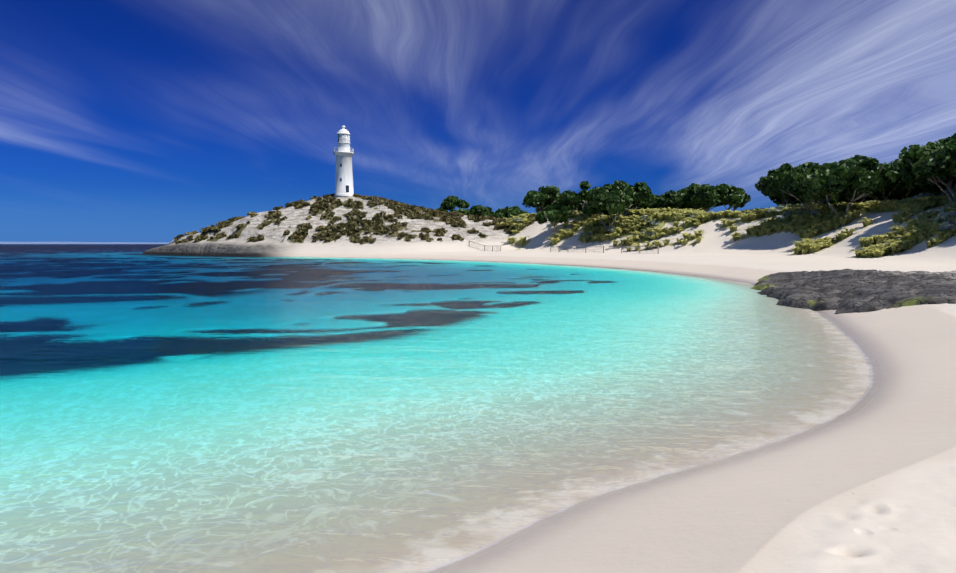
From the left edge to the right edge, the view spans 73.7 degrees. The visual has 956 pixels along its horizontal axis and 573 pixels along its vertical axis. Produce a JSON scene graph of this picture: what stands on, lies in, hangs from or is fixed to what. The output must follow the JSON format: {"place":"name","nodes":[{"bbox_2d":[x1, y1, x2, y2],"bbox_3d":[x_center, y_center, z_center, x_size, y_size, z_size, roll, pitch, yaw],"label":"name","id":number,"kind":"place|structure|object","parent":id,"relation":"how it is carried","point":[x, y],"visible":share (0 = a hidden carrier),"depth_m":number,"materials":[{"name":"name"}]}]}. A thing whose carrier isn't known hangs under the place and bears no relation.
{"place":"outdoors","nodes":[
{"label":"outdoors","id":0,"kind":"place"},
{"bbox_2d":[0,244,868,572],"bbox_3d":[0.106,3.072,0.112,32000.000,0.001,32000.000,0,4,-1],"label":"sea water","id":1,"kind":"structure","parent":0,"point":[198,414],"depth_m":12.77,"materials":[{"name":"teal liquid"}]},
{"bbox_2d":[0,0,955,241],"label":"sky","id":2,"kind":"structure","parent":0,"point":[121,120],"materials":[{"name":"blue"}]},
{"bbox_2d":[142,196,955,572],"bbox_3d":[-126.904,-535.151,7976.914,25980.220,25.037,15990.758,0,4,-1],"label":"sand beach","id":3,"kind":"structure","parent":0,"point":[864,482],"depth_m":7.96,"materials":[{"name":"beige sand"}]},
{"bbox_2d":[0,242,169,243],"bbox_3d":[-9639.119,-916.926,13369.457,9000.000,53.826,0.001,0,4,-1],"label":"mainland","id":4,"kind":"structure","parent":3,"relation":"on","point":[84,242],"depth_m":13384.01,"materials":[{"name":"blue"}]},
{"bbox_2d":[333,126,353,196],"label":"lighthouse tower","id":5,"kind":"structure","parent":3,"relation":"on","point":[343,177],"depth_m":177.75,"materials":[{"name":"white paint"}]},
{"bbox_2d":[174,193,535,243],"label":"headland scrub","id":6,"kind":"object","parent":3,"relation":"on","point":[453,219],"visible":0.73,"depth_m":164.37,"materials":[{"name":"green plant"}]},
{"bbox_2d":[365,195,395,236],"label":"headland path rail","id":7,"kind":"object","parent":3,"relation":"on","point":[382,214],"visible":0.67,"depth_m":161.81,"materials":[{"name":"beige wood"}]},
{"bbox_2d":[469,242,499,250],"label":"fence","id":8,"kind":"object","parent":3,"relation":"on","point":[497,248],"visible":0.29,"depth_m":141.50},
{"bbox_2d":[551,246,595,252],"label":"fence","id":9,"kind":"object","parent":3,"relation":"on","point":[583,249],"visible":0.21,"depth_m":120.55,"materials":[{"name":"grey wood"}]},
{"bbox_2d":[621,246,658,253],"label":"dune fence","id":10,"kind":"object","parent":3,"relation":"on","point":[639,247],"visible":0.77,"depth_m":108.37,"materials":[{"name":"beige wood"}]},
{"bbox_2d":[437,133,955,233],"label":"pine trees","id":11,"kind":"object","parent":3,"relation":"on","point":[848,177],"depth_m":109.33,"materials":[{"name":"green plant"}]},
{"bbox_2d":[497,193,955,257],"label":"shrubs","id":12,"kind":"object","parent":3,"relation":"on","point":[919,229],"depth_m":97.02,"materials":[{"name":"green plant"}]},
{"bbox_2d":[513,192,955,237],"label":"dune bushes","id":13,"kind":"object","parent":3,"relation":"on","point":[946,226],"visible":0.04,"depth_m":99.88,"materials":[{"name":"green plant"}]},
{"bbox_2d":[751,268,955,313],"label":"reef rock","id":14,"kind":"object","parent":3,"relation":"on","point":[847,290],"visible":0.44,"depth_m":32.63,"materials":[{"name":"grey stone"}]}
]}

